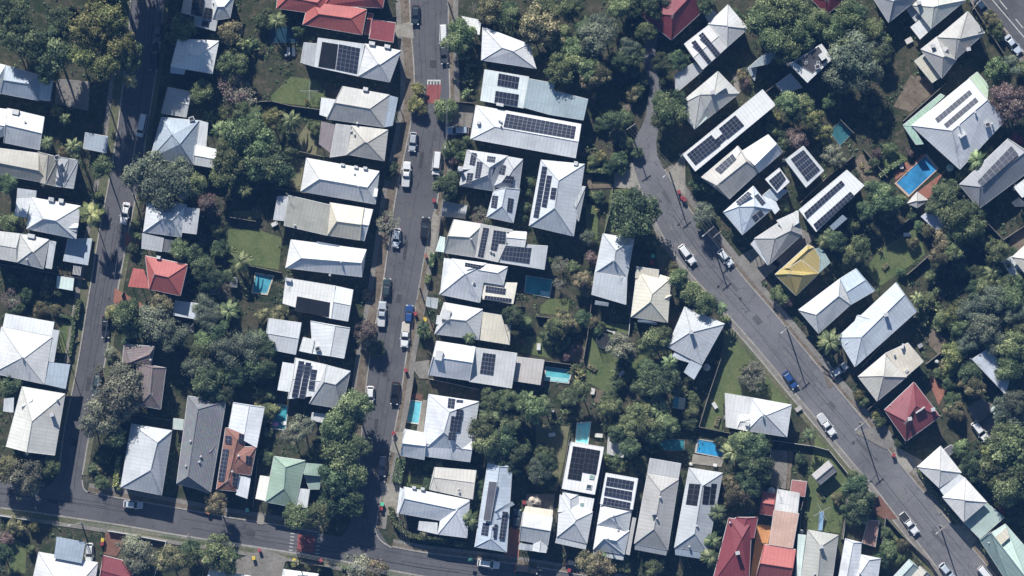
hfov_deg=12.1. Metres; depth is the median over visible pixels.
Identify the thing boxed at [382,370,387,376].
road patch
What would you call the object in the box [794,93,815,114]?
tree
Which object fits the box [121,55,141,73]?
tree
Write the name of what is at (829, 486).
lawn
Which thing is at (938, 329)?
tropical plant
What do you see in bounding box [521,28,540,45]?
tree
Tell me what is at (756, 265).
paving
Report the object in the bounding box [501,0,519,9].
shrub
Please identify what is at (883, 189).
tree
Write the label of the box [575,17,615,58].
tree
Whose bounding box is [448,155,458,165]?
shrub
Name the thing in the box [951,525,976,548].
paving
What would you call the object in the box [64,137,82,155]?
palm tree
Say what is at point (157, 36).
parked car
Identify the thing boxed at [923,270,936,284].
shrub
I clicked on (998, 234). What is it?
timber fence
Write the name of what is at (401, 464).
hedge
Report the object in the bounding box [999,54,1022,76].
tree
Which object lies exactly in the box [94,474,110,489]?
shrub
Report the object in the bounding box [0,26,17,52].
tree
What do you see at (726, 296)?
sealed crack
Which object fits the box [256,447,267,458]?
shrub
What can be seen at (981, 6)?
parked car
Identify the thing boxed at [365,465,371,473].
road patch
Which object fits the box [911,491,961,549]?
sealed crack
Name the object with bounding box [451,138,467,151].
shrub
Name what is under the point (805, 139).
shrub
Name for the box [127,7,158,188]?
power line
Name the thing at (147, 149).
verge
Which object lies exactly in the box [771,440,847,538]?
rendered wall
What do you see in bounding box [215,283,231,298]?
shrub
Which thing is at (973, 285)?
shrub
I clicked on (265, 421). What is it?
shrub
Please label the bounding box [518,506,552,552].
house
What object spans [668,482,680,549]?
hedge
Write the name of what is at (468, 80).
tropical plant
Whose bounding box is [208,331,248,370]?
tree
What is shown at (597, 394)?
paving
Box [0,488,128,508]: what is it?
sealed crack
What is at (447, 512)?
house
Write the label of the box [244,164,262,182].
tree
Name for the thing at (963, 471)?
shrub
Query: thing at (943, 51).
house
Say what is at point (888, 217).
tree
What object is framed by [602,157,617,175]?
shrub
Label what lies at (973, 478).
tree
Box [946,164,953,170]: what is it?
garden umbrella
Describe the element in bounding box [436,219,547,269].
house
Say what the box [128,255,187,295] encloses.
house
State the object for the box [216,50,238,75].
tree
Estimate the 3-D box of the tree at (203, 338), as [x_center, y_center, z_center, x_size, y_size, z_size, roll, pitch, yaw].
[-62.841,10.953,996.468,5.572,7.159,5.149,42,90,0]
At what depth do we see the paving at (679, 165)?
999.85 m
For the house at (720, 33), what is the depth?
995.02 m
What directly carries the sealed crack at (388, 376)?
on the road at (423, 205)
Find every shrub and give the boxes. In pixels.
[0,213,19,231]
[0,312,6,324]
[0,531,14,545]
[5,297,25,314]
[6,515,25,535]
[13,387,20,399]
[17,287,33,303]
[26,544,35,554]
[27,521,39,532]
[32,301,49,318]
[35,105,47,115]
[49,303,61,315]
[50,105,63,116]
[52,286,65,296]
[57,146,68,157]
[87,462,101,476]
[91,190,102,202]
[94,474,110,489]
[95,444,112,463]
[95,463,106,475]
[97,204,106,217]
[103,345,117,357]
[104,303,117,320]
[113,481,121,490]
[117,418,132,436]
[121,336,138,345]
[126,242,138,254]
[131,220,139,229]
[131,232,141,242]
[164,31,176,45]
[171,338,190,356]
[180,288,189,299]
[184,271,193,284]
[187,86,196,104]
[188,235,206,252]
[198,285,212,299]
[204,193,218,211]
[204,493,213,505]
[206,30,221,40]
[209,223,223,238]
[210,238,230,257]
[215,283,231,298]
[223,268,236,285]
[248,100,261,111]
[253,13,270,31]
[253,307,271,323]
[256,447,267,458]
[258,452,274,464]
[259,402,280,419]
[261,388,276,402]
[261,417,270,426]
[261,425,272,436]
[268,305,286,319]
[281,131,299,147]
[281,142,299,160]
[287,308,301,321]
[291,23,305,37]
[304,522,314,528]
[306,120,320,135]
[310,435,326,456]
[315,563,324,573]
[316,97,322,107]
[356,335,376,349]
[361,289,373,301]
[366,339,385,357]
[379,211,391,222]
[383,171,392,179]
[384,161,399,176]
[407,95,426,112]
[410,82,426,97]
[417,104,426,116]
[417,327,430,338]
[417,457,429,470]
[419,531,430,538]
[422,475,431,490]
[425,457,443,468]
[441,140,455,159]
[441,189,456,199]
[444,170,460,185]
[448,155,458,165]
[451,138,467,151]
[453,148,466,161]
[461,135,470,144]
[467,465,478,479]
[468,2,477,14]
[468,480,484,502]
[469,499,480,513]
[472,212,482,223]
[473,15,493,31]
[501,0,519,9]
[512,466,527,484]
[517,212,527,224]
[518,314,531,330]
[518,439,532,452]
[520,202,531,213]
[523,177,533,187]
[523,189,532,197]
[534,441,554,458]
[538,330,559,345]
[540,471,558,490]
[551,256,569,271]
[552,279,563,288]
[554,334,570,352]
[556,388,572,406]
[562,352,569,361]
[565,319,580,334]
[567,260,579,273]
[569,341,579,352]
[573,308,592,328]
[575,228,584,240]
[578,229,595,245]
[579,281,592,296]
[584,250,597,263]
[586,154,599,167]
[587,316,598,328]
[591,190,606,204]
[592,326,602,335]
[594,117,605,130]
[595,150,608,163]
[595,321,605,329]
[598,107,619,119]
[600,388,617,402]
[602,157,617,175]
[603,452,623,469]
[609,127,627,142]
[609,150,627,168]
[610,375,623,391]
[611,398,623,415]
[614,460,627,472]
[615,358,631,369]
[615,556,631,573]
[617,166,625,175]
[617,331,634,347]
[618,135,633,153]
[619,108,634,127]
[623,64,640,78]
[624,15,643,32]
[626,85,642,102]
[629,454,647,473]
[629,469,640,477]
[630,81,645,96]
[630,146,643,157]
[632,73,649,85]
[643,556,664,575]
[646,236,661,249]
[668,260,678,269]
[673,283,686,301]
[676,361,686,373]
[680,415,697,430]
[682,401,699,417]
[683,375,693,386]
[684,53,695,67]
[687,390,699,402]
[688,174,707,193]
[693,400,700,407]
[695,220,713,232]
[701,211,717,225]
[705,182,714,194]
[709,557,717,570]
[713,436,727,450]
[713,518,726,532]
[720,315,730,323]
[720,490,731,507]
[722,472,737,489]
[733,9,741,17]
[735,68,746,80]
[737,373,753,390]
[739,363,753,375]
[741,78,750,87]
[750,361,760,374]
[751,375,767,394]
[755,434,773,447]
[760,479,771,490]
[765,121,780,136]
[767,111,781,122]
[769,284,792,305]
[773,477,783,488]
[776,137,790,148]
[777,121,796,138]
[777,197,789,211]
[780,285,792,298]
[782,296,793,308]
[795,453,806,465]
[799,131,809,147]
[812,33,829,47]
[819,135,833,147]
[822,92,840,110]
[830,248,843,264]
[831,492,843,505]
[834,152,847,167]
[838,262,855,274]
[840,502,849,517]
[843,205,858,220]
[845,515,859,526]
[847,216,859,232]
[847,469,859,477]
[850,259,865,272]
[851,169,859,177]
[852,388,867,402]
[858,395,869,407]
[867,93,881,108]
[867,156,879,168]
[871,148,882,159]
[871,408,883,418]
[872,30,891,44]
[872,549,890,569]
[873,415,886,428]
[875,116,885,128]
[878,526,894,539]
[879,538,898,559]
[882,142,897,157]
[892,552,905,563]
[894,434,905,447]
[895,538,909,552]
[896,194,907,205]
[896,267,905,276]
[904,147,914,157]
[905,237,919,248]
[907,210,916,220]
[914,220,925,232]
[914,306,929,319]
[918,290,935,310]
[920,367,931,379]
[921,221,935,237]
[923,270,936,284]
[930,263,947,276]
[932,309,947,328]
[932,368,944,379]
[937,359,945,369]
[940,359,961,377]
[941,376,956,391]
[942,392,961,410]
[943,400,965,421]
[946,178,960,195]
[950,335,962,352]
[951,438,969,457]
[955,171,964,180]
[955,368,963,387]
[958,242,972,259]
[958,464,974,480]
[961,163,973,176]
[965,279,983,299]
[967,264,983,278]
[975,235,990,252]
[977,267,995,280]
[978,145,994,158]
[980,444,991,462]
[980,480,990,489]
[981,9,1000,29]
[983,254,1001,268]
[985,21,1003,37]
[993,34,1003,41]
[994,417,1007,427]
[1000,259,1013,274]
[1002,511,1016,529]
[1005,246,1017,258]
[1006,378,1020,392]
[1011,133,1022,144]
[1013,498,1023,507]
[1014,270,1023,287]
[1016,60,1023,76]
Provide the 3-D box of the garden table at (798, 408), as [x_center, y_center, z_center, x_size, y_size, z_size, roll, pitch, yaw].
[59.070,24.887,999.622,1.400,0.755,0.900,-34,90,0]
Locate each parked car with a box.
[85,543,93,560]
[92,373,102,395]
[101,316,110,337]
[119,202,130,224]
[123,500,142,508]
[149,48,158,70]
[152,23,162,42]
[366,386,374,402]
[377,454,386,476]
[382,278,390,297]
[389,381,399,404]
[391,228,400,247]
[404,305,413,324]
[407,132,417,151]
[410,5,419,24]
[420,217,430,239]
[439,46,448,63]
[446,125,468,135]
[477,558,499,568]
[512,509,521,528]
[515,564,537,574]
[565,558,578,567]
[677,243,696,264]
[717,248,733,266]
[782,370,798,389]
[829,362,848,378]
[938,561,954,575]
[970,420,989,441]
[973,0,989,14]
[1003,34,1022,54]
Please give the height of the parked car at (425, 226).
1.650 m
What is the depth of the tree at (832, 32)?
994.01 m
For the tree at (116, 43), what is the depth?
981.74 m
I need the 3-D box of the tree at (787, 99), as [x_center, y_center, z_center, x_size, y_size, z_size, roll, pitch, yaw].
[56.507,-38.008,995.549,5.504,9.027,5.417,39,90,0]
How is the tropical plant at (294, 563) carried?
on the ground at (260, 76)
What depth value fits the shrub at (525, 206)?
998.04 m
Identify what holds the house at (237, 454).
on the ground at (260, 76)
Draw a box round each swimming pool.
[59,80,77,105]
[251,272,273,294]
[269,25,298,42]
[272,403,288,429]
[406,400,421,423]
[524,275,552,297]
[544,366,570,383]
[575,421,590,443]
[661,439,684,450]
[695,439,724,457]
[831,121,852,145]
[894,154,938,196]
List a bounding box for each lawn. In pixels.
[8,536,26,572]
[59,322,69,352]
[106,343,122,372]
[228,229,281,269]
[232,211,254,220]
[271,77,325,106]
[285,157,303,188]
[293,124,318,156]
[403,475,422,487]
[520,336,551,358]
[536,424,568,490]
[540,299,568,314]
[586,203,597,239]
[586,322,649,391]
[604,189,631,231]
[621,148,631,169]
[656,234,672,276]
[699,329,788,430]
[805,447,848,532]
[814,433,826,448]
[823,374,833,388]
[854,152,884,182]
[865,229,924,285]
[881,525,915,566]
[884,144,907,172]
[893,75,935,111]
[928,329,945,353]
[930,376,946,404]
[992,492,1023,511]
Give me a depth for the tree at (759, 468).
993.01 m
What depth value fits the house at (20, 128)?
993.00 m
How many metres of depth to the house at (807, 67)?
993.74 m
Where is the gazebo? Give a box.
[907,192,927,207]
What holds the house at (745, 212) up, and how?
on the ground at (260, 76)
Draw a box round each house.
[0,64,54,100]
[0,108,44,149]
[0,148,78,188]
[0,231,55,268]
[0,313,70,388]
[3,386,64,455]
[15,188,80,238]
[33,537,97,575]
[100,555,132,575]
[120,424,171,495]
[122,344,165,409]
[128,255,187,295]
[141,193,199,252]
[151,116,216,167]
[161,87,190,117]
[170,38,218,74]
[176,396,225,493]
[181,0,233,30]
[208,570,249,575]
[216,402,264,498]
[255,456,321,507]
[266,318,349,358]
[273,194,372,240]
[276,0,395,42]
[277,358,350,408]
[282,276,352,321]
[282,569,318,575]
[285,239,366,276]
[300,38,400,82]
[300,158,379,203]
[319,86,397,127]
[319,121,387,160]
[397,486,469,537]
[400,394,478,461]
[425,297,510,344]
[428,341,544,388]
[429,467,476,499]
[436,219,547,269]
[439,258,516,303]
[457,150,522,190]
[462,16,536,68]
[470,105,581,157]
[474,462,514,552]
[480,69,587,120]
[486,188,519,222]
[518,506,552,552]
[529,160,585,236]
[555,441,603,549]
[591,233,633,305]
[593,473,637,559]
[631,266,670,324]
[634,458,680,554]
[641,0,714,39]
[667,307,724,378]
[672,396,685,409]
[674,62,701,90]
[674,467,722,558]
[680,89,774,171]
[684,5,747,69]
[685,71,738,128]
[701,134,782,198]
[713,517,757,575]
[723,186,779,234]
[725,393,791,436]
[746,52,775,80]
[751,211,801,264]
[756,544,795,575]
[763,146,823,200]
[769,510,798,548]
[774,489,799,512]
[775,244,830,295]
[786,44,831,82]
[795,530,838,575]
[798,268,874,333]
[799,170,863,231]
[812,0,844,13]
[838,283,916,366]
[838,538,880,575]
[858,343,923,400]
[874,0,915,22]
[884,382,939,440]
[894,559,931,575]
[903,72,1004,169]
[906,0,965,38]
[914,11,984,82]
[917,446,986,521]
[959,138,1023,206]
[972,350,1009,393]
[980,524,1023,575]
[1003,246,1023,274]
[1011,180,1023,206]
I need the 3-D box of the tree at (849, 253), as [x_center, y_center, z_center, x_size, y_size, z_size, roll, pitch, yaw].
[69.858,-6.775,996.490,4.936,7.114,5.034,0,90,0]
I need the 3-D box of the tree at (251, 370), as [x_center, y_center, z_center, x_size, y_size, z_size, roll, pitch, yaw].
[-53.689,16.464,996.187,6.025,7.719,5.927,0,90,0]
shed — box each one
[56,276,73,290]
[83,132,108,152]
[173,300,198,318]
[173,418,183,429]
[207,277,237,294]
[607,437,623,457]
[760,491,775,515]
[812,460,836,484]
[921,213,944,229]
[944,445,954,455]
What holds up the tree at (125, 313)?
on the ground at (260, 76)
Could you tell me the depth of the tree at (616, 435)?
994.88 m
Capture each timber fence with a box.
[1,264,85,279]
[253,457,257,506]
[255,101,319,109]
[286,560,330,566]
[405,377,413,425]
[553,436,569,538]
[592,449,605,538]
[698,344,732,433]
[799,481,807,533]
[800,157,851,202]
[841,497,846,538]
[861,316,915,366]
[886,517,938,575]
[902,83,945,121]
[969,1,1003,53]
[982,218,1023,239]
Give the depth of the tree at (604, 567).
992.79 m
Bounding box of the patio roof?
[790,480,806,496]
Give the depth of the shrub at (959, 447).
997.31 m
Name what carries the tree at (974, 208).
on the ground at (260, 76)
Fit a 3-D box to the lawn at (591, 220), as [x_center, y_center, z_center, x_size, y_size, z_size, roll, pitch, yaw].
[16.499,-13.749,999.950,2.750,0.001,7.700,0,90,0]
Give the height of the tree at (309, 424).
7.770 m
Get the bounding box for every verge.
[0,509,414,575]
[51,0,129,460]
[83,0,168,475]
[88,487,320,531]
[349,0,413,493]
[377,0,453,528]
[392,542,586,574]
[627,163,941,575]
[666,168,999,575]
[720,320,935,575]
[974,0,1023,59]
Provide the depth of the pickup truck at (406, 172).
998.91 m
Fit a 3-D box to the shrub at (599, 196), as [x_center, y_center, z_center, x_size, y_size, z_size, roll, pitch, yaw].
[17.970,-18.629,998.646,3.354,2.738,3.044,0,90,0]
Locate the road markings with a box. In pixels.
[289,0,1023,553]
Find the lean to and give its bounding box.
[862,520,879,546]
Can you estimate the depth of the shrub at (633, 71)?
997.55 m
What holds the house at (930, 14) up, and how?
on the ground at (260, 76)
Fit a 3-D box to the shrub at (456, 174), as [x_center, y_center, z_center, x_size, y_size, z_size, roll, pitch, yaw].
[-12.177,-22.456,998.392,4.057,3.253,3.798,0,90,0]
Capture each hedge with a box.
[56,313,75,356]
[73,299,82,319]
[112,455,120,486]
[388,506,447,544]
[392,457,405,483]
[424,274,430,282]
[428,252,435,267]
[452,540,465,547]
[586,167,607,174]
[586,191,595,196]
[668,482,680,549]
[879,158,904,177]
[917,469,960,524]
[979,543,1002,575]
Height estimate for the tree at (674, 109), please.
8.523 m
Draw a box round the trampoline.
[596,333,610,348]
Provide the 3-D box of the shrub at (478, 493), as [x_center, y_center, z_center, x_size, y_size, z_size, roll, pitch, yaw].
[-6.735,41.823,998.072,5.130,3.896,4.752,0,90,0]
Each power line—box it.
[73,372,99,519]
[79,523,185,537]
[98,182,128,377]
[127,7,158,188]
[184,536,296,554]
[293,553,404,575]
[392,436,412,572]
[419,137,446,285]
[446,14,448,111]
[668,169,713,230]
[709,231,791,327]
[787,326,864,426]
[862,425,947,529]
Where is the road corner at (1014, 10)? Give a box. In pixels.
[983,0,1023,49]
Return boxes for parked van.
[135,113,147,136]
[431,151,441,174]
[439,24,447,45]
[977,565,991,575]
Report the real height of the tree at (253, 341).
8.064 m
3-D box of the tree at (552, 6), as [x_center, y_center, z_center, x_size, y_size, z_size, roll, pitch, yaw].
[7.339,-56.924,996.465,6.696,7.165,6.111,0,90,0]
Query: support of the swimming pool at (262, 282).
on the ground at (260, 76)
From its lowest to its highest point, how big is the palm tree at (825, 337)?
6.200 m
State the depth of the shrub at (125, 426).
997.14 m
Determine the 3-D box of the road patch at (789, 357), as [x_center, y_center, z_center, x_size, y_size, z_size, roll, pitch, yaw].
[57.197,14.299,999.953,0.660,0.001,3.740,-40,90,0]
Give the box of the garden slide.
[818,511,823,529]
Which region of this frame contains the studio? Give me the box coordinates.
[765,168,789,192]
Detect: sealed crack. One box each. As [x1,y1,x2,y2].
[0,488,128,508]
[0,492,104,506]
[4,494,141,514]
[74,365,96,488]
[77,292,100,412]
[89,213,109,335]
[95,227,114,338]
[105,217,119,297]
[117,103,131,198]
[138,0,150,112]
[144,2,154,92]
[182,518,266,531]
[220,529,332,547]
[243,538,458,572]
[335,540,540,575]
[370,380,393,539]
[374,279,395,405]
[377,308,401,444]
[378,249,397,358]
[400,144,424,284]
[403,244,416,314]
[404,561,498,575]
[418,25,421,78]
[428,16,437,164]
[460,565,531,575]
[656,177,712,264]
[670,222,778,354]
[673,215,750,311]
[763,340,852,445]
[783,346,877,461]
[806,379,865,448]
[860,451,921,527]
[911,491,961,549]
[919,512,969,575]
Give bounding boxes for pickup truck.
[377,301,386,326]
[400,321,409,346]
[401,161,410,186]
[816,412,836,436]
[898,511,919,534]
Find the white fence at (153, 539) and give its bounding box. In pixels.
[133,535,166,575]
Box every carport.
[63,238,91,264]
[311,412,326,422]
[442,200,467,218]
[776,73,801,92]
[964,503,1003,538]
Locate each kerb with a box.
[0,507,422,575]
[59,1,130,463]
[82,0,163,474]
[88,492,319,532]
[356,0,414,489]
[374,525,391,547]
[376,0,450,527]
[392,546,585,575]
[631,163,943,575]
[664,169,995,575]
[728,323,936,575]
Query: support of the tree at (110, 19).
on the ground at (260, 76)
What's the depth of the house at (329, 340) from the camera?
994.96 m
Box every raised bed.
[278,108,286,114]
[582,198,586,206]
[587,364,596,371]
[714,416,720,426]
[817,491,824,500]
[863,168,874,172]
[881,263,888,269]
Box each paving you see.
[55,79,90,110]
[104,532,127,556]
[113,288,142,306]
[124,232,139,248]
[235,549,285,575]
[257,515,264,524]
[380,483,400,516]
[391,432,402,453]
[395,22,413,38]
[409,360,428,378]
[411,393,422,399]
[416,300,434,331]
[417,400,426,431]
[427,212,438,262]
[454,103,474,127]
[504,523,520,556]
[525,494,554,509]
[536,370,544,386]
[560,346,586,362]
[583,173,613,188]
[591,387,603,402]
[614,168,637,188]
[623,104,632,111]
[668,152,684,196]
[692,454,722,466]
[732,73,743,92]
[734,248,780,284]
[750,524,770,575]
[770,449,787,488]
[772,229,815,268]
[786,451,792,488]
[854,425,894,448]
[871,496,896,519]
[891,449,921,473]
[894,154,925,179]
[911,169,946,198]
[929,494,945,513]
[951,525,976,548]
[967,399,1023,439]
[1008,227,1023,250]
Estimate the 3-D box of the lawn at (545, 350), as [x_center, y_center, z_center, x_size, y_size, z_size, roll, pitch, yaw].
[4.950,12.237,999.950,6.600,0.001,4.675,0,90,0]
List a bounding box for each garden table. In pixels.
[595,433,602,437]
[795,405,802,411]
[905,37,912,43]
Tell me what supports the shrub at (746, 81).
on the ground at (260, 76)
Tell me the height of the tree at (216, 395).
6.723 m
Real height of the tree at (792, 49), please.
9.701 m
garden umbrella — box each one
[529,497,534,502]
[534,498,540,504]
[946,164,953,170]
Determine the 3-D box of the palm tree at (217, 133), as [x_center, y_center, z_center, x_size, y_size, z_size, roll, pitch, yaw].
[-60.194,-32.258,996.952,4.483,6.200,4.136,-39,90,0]
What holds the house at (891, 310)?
on the ground at (260, 76)
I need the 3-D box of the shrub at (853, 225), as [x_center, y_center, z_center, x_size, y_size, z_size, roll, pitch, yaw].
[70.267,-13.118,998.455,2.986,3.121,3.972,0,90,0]
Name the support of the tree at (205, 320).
on the ground at (260, 76)
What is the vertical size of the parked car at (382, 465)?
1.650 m
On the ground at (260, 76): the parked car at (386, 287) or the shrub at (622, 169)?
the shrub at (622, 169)
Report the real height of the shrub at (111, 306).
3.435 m
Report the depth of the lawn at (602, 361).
999.95 m
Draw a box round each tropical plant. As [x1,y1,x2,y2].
[202,111,215,123]
[207,108,226,122]
[229,245,236,254]
[234,33,247,51]
[236,38,263,56]
[247,273,254,280]
[252,391,261,405]
[253,386,265,396]
[291,560,300,566]
[304,563,310,571]
[457,52,469,61]
[459,87,473,99]
[460,76,472,86]
[464,71,474,77]
[465,62,474,71]
[492,18,505,29]
[561,408,571,414]
[566,363,578,375]
[575,368,584,381]
[601,416,613,426]
[682,385,688,397]
[919,315,928,326]
[927,287,940,295]
[929,301,940,310]
[933,321,941,332]
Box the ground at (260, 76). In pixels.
[0,0,1023,575]
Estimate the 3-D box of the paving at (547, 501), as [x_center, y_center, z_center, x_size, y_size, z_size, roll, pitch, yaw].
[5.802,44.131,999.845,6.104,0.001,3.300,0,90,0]
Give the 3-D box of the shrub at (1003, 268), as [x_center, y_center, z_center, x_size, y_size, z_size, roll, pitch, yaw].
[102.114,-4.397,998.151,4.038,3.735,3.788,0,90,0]
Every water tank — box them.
[703,364,709,370]
[768,487,774,492]
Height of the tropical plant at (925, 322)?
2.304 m
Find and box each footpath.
[0,514,378,574]
[46,68,115,460]
[89,483,320,527]
[346,0,404,488]
[381,0,459,528]
[393,539,630,575]
[668,165,1001,575]
[970,0,1022,61]
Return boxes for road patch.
[47,499,58,503]
[71,438,77,446]
[85,377,90,390]
[98,315,103,324]
[112,249,117,262]
[152,517,167,522]
[246,530,254,536]
[297,534,314,552]
[362,506,367,517]
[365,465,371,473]
[373,419,378,434]
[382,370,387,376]
[389,334,394,348]
[396,294,401,302]
[403,242,407,259]
[416,25,421,38]
[418,152,423,167]
[425,85,440,103]
[430,60,435,67]
[446,565,459,570]
[661,191,670,203]
[688,245,697,255]
[723,274,737,291]
[752,314,762,324]
[782,350,795,364]
[828,401,835,409]
[856,438,871,457]
[931,530,945,546]
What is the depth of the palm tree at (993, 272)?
994.48 m
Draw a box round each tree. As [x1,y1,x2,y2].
[0,0,15,25]
[0,0,34,33]
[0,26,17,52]
[0,173,17,194]
[0,287,20,309]
[0,375,22,397]
[0,455,21,484]
[0,543,15,566]
[3,454,21,472]
[6,459,43,494]
[10,20,52,63]
[16,471,40,501]
[34,58,63,85]
[35,23,73,71]
[39,456,60,476]
[40,135,53,150]
[48,5,86,41]
[59,113,70,124]
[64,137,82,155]
[67,7,106,49]
[67,40,100,72]
[78,201,103,227]
[78,395,119,434]
[78,411,103,438]
[83,0,104,15]
[90,51,120,81]
[90,363,143,415]
[91,0,131,38]
[91,153,114,179]
[96,26,136,62]
[103,426,126,448]
[104,0,126,15]
[108,357,144,395]
[109,297,144,332]
[112,395,142,422]
[115,533,142,555]
[116,0,139,3]
[118,35,143,62]
[120,149,170,199]
[120,540,157,575]
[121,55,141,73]
[121,74,137,88]
[123,315,144,338]
[135,186,171,209]
[137,303,172,342]
[143,160,191,212]
[148,294,173,313]
[155,544,184,573]
[157,317,190,352]
[169,237,191,260]
[170,11,197,40]
[170,154,194,179]
[173,547,197,568]
[179,353,212,380]
[180,537,203,558]
[181,243,203,266]
[182,183,197,201]
[184,172,208,196]
[188,342,208,363]
[189,193,213,215]
[190,78,213,104]
[190,253,217,280]
[191,292,219,315]
[191,363,225,393]
[192,307,223,333]
[192,328,214,351]
[198,533,234,572]
[199,265,227,291]
[201,383,221,402]
[204,201,221,219]
[205,492,228,515]
[207,319,229,341]
[208,165,237,187]
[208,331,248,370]
[209,119,225,138]
[210,138,245,175]
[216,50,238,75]
[216,136,239,153]
[216,547,240,575]
[217,20,243,45]
[217,73,249,105]
[217,297,240,323]
[217,361,243,386]
[218,115,256,152]
[218,382,237,402]
[226,171,245,188]
[227,251,253,274]
[229,353,245,372]
[230,52,249,74]
[232,100,252,119]
[232,127,264,152]
[233,81,256,107]
[233,329,262,362]
[237,181,252,198]
[238,155,249,171]
[240,359,261,382]
[241,128,276,168]
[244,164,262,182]
[245,108,270,132]
[250,141,283,179]
[252,327,267,348]
[254,336,276,358]
[259,358,277,378]
[262,107,281,131]
[264,152,296,185]
[268,11,287,30]
[280,427,302,446]
[281,109,301,131]
[282,501,309,530]
[288,413,316,441]
[303,502,329,528]
[316,488,341,520]
[317,464,356,496]
[318,405,353,445]
[320,431,360,474]
[333,487,365,516]
[336,387,375,424]
[340,417,365,434]
[341,459,367,491]
[343,551,372,575]
[350,433,372,457]
[353,319,377,342]
[363,558,389,575]
[374,211,400,233]
[417,319,429,330]
[431,171,458,201]
[434,98,458,123]
[439,31,467,53]
[445,17,477,43]
[461,39,474,50]
[462,333,474,343]
[463,507,478,530]
[466,412,497,442]
[470,428,503,457]
[473,205,489,222]
[476,0,501,25]
[478,408,501,424]
[479,387,501,411]
[484,451,509,465]
[494,406,506,415]
[496,7,519,28]
[496,388,517,410]
[496,424,518,453]
[498,412,521,432]
[501,305,524,326]
[505,455,523,475]
[508,443,528,462]
[513,390,534,413]
[519,2,559,45]
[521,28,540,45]
[522,397,545,425]
[526,390,536,401]
[526,456,552,485]
[534,0,562,22]
[534,451,557,472]
[535,395,554,418]
[543,33,565,50]
[543,51,574,85]
[543,316,564,337]
[554,308,574,331]
[556,23,573,43]
[558,0,585,23]
[559,33,586,56]
[560,385,578,406]
[562,47,582,72]
[570,269,591,290]
[572,380,590,403]
[573,15,589,36]
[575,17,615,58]
[575,549,598,575]
[577,56,602,81]
[578,69,600,89]
[579,43,599,58]
[588,11,617,43]
[590,62,611,85]
[591,551,616,575]
[596,394,619,417]
[596,550,607,560]
[602,110,622,130]
[605,0,629,19]
[605,332,633,358]
[607,422,627,443]
[609,185,661,242]
[610,48,631,72]
[610,190,634,211]
[614,342,639,362]
[615,0,643,19]
[617,410,640,436]
[617,436,641,457]
[618,37,639,54]
[624,400,651,420]
[629,42,645,67]
[629,369,652,398]
[634,21,657,43]
[635,415,659,437]
[636,358,659,377]
[637,339,657,358]
[640,393,663,404]
[641,0,671,20]
[641,326,670,356]
[641,421,665,445]
[647,363,680,397]
[649,112,677,131]
[649,397,672,419]
[650,89,670,115]
[651,51,671,72]
[654,412,680,439]
[655,325,671,344]
[658,96,689,127]
[660,354,677,370]
[667,267,689,289]
[667,377,682,395]
[668,49,687,70]
[669,88,687,108]
[679,279,703,305]
[691,290,719,315]
[692,201,714,222]
[696,0,716,15]
[697,546,719,568]
[704,528,722,549]
[708,503,726,524]
[714,300,728,315]
[718,442,741,465]
[724,481,746,505]
[725,430,751,454]
[734,469,765,497]
[737,450,762,469]
[741,361,766,391]
[742,5,779,38]
[742,455,774,482]
[743,432,771,458]
[751,0,781,13]
[757,24,786,53]
[759,0,800,37]
[773,31,802,64]
[774,90,799,116]
[783,13,816,51]
[784,126,805,148]
[785,105,807,125]
[790,0,813,19]
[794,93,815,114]
[802,428,815,440]
[803,6,831,33]
[804,110,825,130]
[811,120,833,140]
[813,233,828,249]
[816,14,847,42]
[816,328,841,355]
[820,144,842,164]
[823,62,856,94]
[823,228,833,235]
[825,231,847,251]
[827,29,876,79]
[829,35,849,48]
[832,0,863,29]
[840,471,868,494]
[841,244,863,266]
[844,489,876,521]
[847,55,883,93]
[848,17,868,39]
[848,234,871,258]
[849,0,868,18]
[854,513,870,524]
[856,201,875,221]
[863,177,883,200]
[865,16,885,38]
[866,35,888,63]
[867,180,892,204]
[871,44,893,64]
[874,185,903,214]
[879,209,900,224]
[910,291,924,306]
[924,192,939,215]
[928,243,948,264]
[931,182,955,208]
[932,227,952,250]
[935,198,969,232]
[941,341,967,369]
[942,299,961,325]
[943,223,967,243]
[943,239,963,260]
[949,318,970,336]
[955,292,994,325]
[955,330,980,352]
[957,360,982,387]
[959,199,986,225]
[959,449,983,476]
[963,214,987,239]
[963,375,986,396]
[965,312,1002,343]
[967,457,986,484]
[968,149,985,171]
[975,274,994,295]
[978,453,1018,490]
[980,331,1006,356]
[981,284,1005,313]
[982,422,1018,460]
[983,56,1008,79]
[983,262,1001,279]
[985,238,1011,261]
[987,424,1023,479]
[988,81,1014,112]
[990,479,1019,507]
[991,74,1012,87]
[991,396,1013,422]
[993,353,1023,381]
[995,104,1011,126]
[995,273,1016,288]
[996,280,1023,310]
[996,329,1023,361]
[997,96,1023,125]
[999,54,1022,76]
[1001,390,1023,415]
[1002,296,1023,322]
[1003,318,1023,341]
[1003,474,1023,501]
[1004,456,1023,485]
[1005,409,1023,428]
[1011,85,1023,106]
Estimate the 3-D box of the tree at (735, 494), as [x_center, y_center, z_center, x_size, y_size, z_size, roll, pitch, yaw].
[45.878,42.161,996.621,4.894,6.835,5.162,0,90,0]
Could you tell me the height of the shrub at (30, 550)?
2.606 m
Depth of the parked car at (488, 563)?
998.71 m
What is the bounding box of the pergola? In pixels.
[73,265,81,275]
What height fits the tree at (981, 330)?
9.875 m
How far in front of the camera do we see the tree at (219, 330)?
993.34 m
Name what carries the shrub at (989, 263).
on the ground at (260, 76)
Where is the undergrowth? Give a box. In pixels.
[0,0,1023,575]
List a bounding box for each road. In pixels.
[0,482,579,575]
[47,0,162,491]
[341,0,448,548]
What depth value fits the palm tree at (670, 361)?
994.53 m
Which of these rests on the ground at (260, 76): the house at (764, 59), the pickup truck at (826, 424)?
the house at (764, 59)

